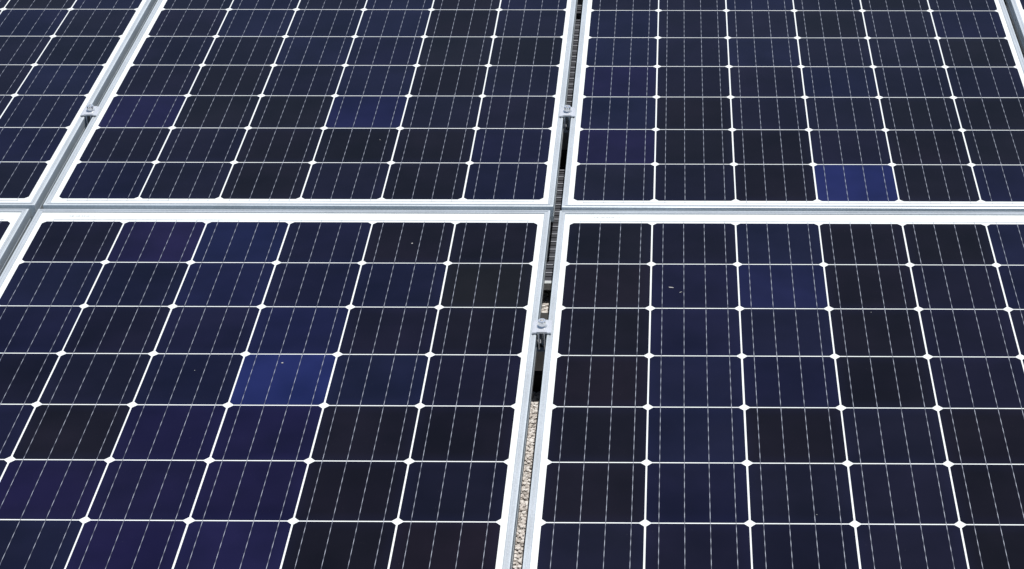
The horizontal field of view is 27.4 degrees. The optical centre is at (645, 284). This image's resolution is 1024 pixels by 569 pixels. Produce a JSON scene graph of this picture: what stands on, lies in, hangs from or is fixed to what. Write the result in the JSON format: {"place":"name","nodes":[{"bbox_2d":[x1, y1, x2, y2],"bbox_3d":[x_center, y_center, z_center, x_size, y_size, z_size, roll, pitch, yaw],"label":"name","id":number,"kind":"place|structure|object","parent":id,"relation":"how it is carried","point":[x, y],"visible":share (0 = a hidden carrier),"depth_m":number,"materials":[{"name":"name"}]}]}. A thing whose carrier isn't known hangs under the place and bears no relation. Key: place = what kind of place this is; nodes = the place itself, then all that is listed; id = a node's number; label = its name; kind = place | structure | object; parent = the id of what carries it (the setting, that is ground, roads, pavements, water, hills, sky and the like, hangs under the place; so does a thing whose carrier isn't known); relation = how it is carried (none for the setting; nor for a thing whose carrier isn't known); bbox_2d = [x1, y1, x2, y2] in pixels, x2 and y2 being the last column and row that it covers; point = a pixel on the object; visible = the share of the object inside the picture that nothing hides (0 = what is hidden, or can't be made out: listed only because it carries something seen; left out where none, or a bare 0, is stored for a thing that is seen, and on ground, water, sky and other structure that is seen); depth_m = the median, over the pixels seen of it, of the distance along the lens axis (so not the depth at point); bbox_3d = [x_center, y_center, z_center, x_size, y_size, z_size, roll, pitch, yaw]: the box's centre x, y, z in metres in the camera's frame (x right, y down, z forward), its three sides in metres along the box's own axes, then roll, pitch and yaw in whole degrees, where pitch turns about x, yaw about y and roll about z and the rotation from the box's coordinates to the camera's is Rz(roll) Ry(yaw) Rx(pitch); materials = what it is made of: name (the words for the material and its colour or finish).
{"place":"outdoors","nodes":[
{"label":"outdoors","id":0,"kind":"place"},
{"bbox_2d":[513,290,551,568],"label":"gravel","id":1,"kind":"structure","parent":0,"point":[526,483],"depth_m":3.46,"materials":[{"name":"grey gravel"}]},
{"bbox_2d":[544,166,565,289],"bbox_3d":[-0.184,-0.125,4.207,0.115,0.017,0.516,0,30,1],"label":"cable tray","id":2,"kind":"object","parent":1,"relation":"on","point":[551,252],"visible":0.17,"depth_m":4.17,"materials":[{"name":"metal"}]},
{"bbox_2d":[514,6,1023,568],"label":"ground","id":3,"kind":"structure","parent":0,"point":[538,400],"depth_m":3.47,"materials":[{"name":"grey gravel"}]},
{"bbox_2d":[532,313,548,392],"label":"support block","id":4,"kind":"structure","parent":3,"relation":"on","point":[537,382],"depth_m":3.68,"materials":[{"name":"black rubber"}]},
{"bbox_2d":[535,344,544,370],"bbox_3d":[-0.176,0.124,3.679,4.150,0.040,0.040,0,30,1],"label":"mounting rail","id":5,"kind":"object","parent":4,"relation":"on","point":[539,363],"visible":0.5,"depth_m":3.66,"materials":[{"name":"metal"}]},
{"bbox_2d":[0,209,30,275],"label":"solar panel","id":6,"kind":"object","parent":5,"relation":"on","point":[14,224],"visible":0.95,"depth_m":3.98,"materials":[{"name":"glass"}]},
{"bbox_2d":[0,209,550,568],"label":"solar panel","id":7,"kind":"object","parent":5,"relation":"on","point":[252,389],"visible":1,"depth_m":3.50,"materials":[{"name":"glass"}]},
{"bbox_2d":[532,318,552,349],"bbox_3d":[-0.180,0.084,3.655,0.034,0.051,0.041,0,30,1],"label":"panel clamp","id":8,"kind":"object","parent":5,"relation":"attached to","point":[542,328],"visible":1,"depth_m":3.64,"materials":[{"name":"metal"}]},
{"bbox_2d":[522,211,1023,568],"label":"solar panel","id":9,"kind":"object","parent":5,"relation":"on","point":[782,389],"visible":1,"depth_m":3.47,"materials":[{"name":"glass"}]},
{"bbox_2d":[560,150,567,165],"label":"support block","id":10,"kind":"structure","parent":3,"relation":"on","point":[563,160],"depth_m":4.43,"materials":[{"name":"black rubber"}]},
{"bbox_2d":[562,128,569,149],"bbox_3d":[-0.164,-0.313,4.431,4.150,0.040,0.040,0,30,1],"label":"mounting rail","id":11,"kind":"object","parent":10,"relation":"on","point":[565,139],"visible":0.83,"depth_m":4.41,"materials":[{"name":"metal"}]},
{"bbox_2d":[0,0,157,220],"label":"solar panel","id":12,"kind":"object","parent":11,"relation":"on","point":[61,61],"visible":0.99,"depth_m":4.59,"materials":[{"name":"glass"}]},
{"bbox_2d":[80,104,100,125],"bbox_3d":[-1.173,-0.357,4.422,0.034,0.051,0.041,1,30,1],"label":"panel clamp","id":13,"kind":"object","parent":11,"relation":"attached to","point":[89,111],"visible":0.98,"depth_m":4.41,"materials":[{"name":"metal"}]},
{"bbox_2d":[43,0,577,221],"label":"solar panel","id":14,"kind":"object","parent":11,"relation":"on","point":[337,104],"visible":0.99,"depth_m":4.43,"materials":[{"name":"glass"}]},
{"bbox_2d":[559,105,575,130],"bbox_3d":[-0.164,-0.353,4.407,0.034,0.051,0.041,0,30,1],"label":"panel clamp","id":15,"kind":"object","parent":11,"relation":"attached to","point":[567,112],"visible":0.99,"depth_m":4.39,"materials":[{"name":"metal"}]},
{"bbox_2d":[567,5,582,106],"bbox_3d":[-0.170,-0.638,5.090,0.115,0.018,1.076,0,30,1],"label":"cable tray","id":16,"kind":"object","parent":3,"relation":"on","point":[574,58],"visible":0.09,"depth_m":4.92,"materials":[{"name":"metal"}]},
{"bbox_2d":[578,0,1006,5],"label":"mounting rail","id":17,"kind":"object","parent":3,"relation":"on","point":[580,2],"depth_m":5.10,"materials":[{"name":"metal"}]},
{"bbox_2d":[562,0,1023,211],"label":"solar panel","id":18,"kind":"object","parent":17,"relation":"on","point":[803,105],"visible":0.99,"depth_m":4.43,"materials":[{"name":"glass"}]},
{"bbox_2d":[1005,0,1023,53],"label":"solar panel","id":19,"kind":"object","parent":17,"relation":"on","point":[1015,9],"visible":1,"depth_m":4.86,"materials":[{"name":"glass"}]}
]}

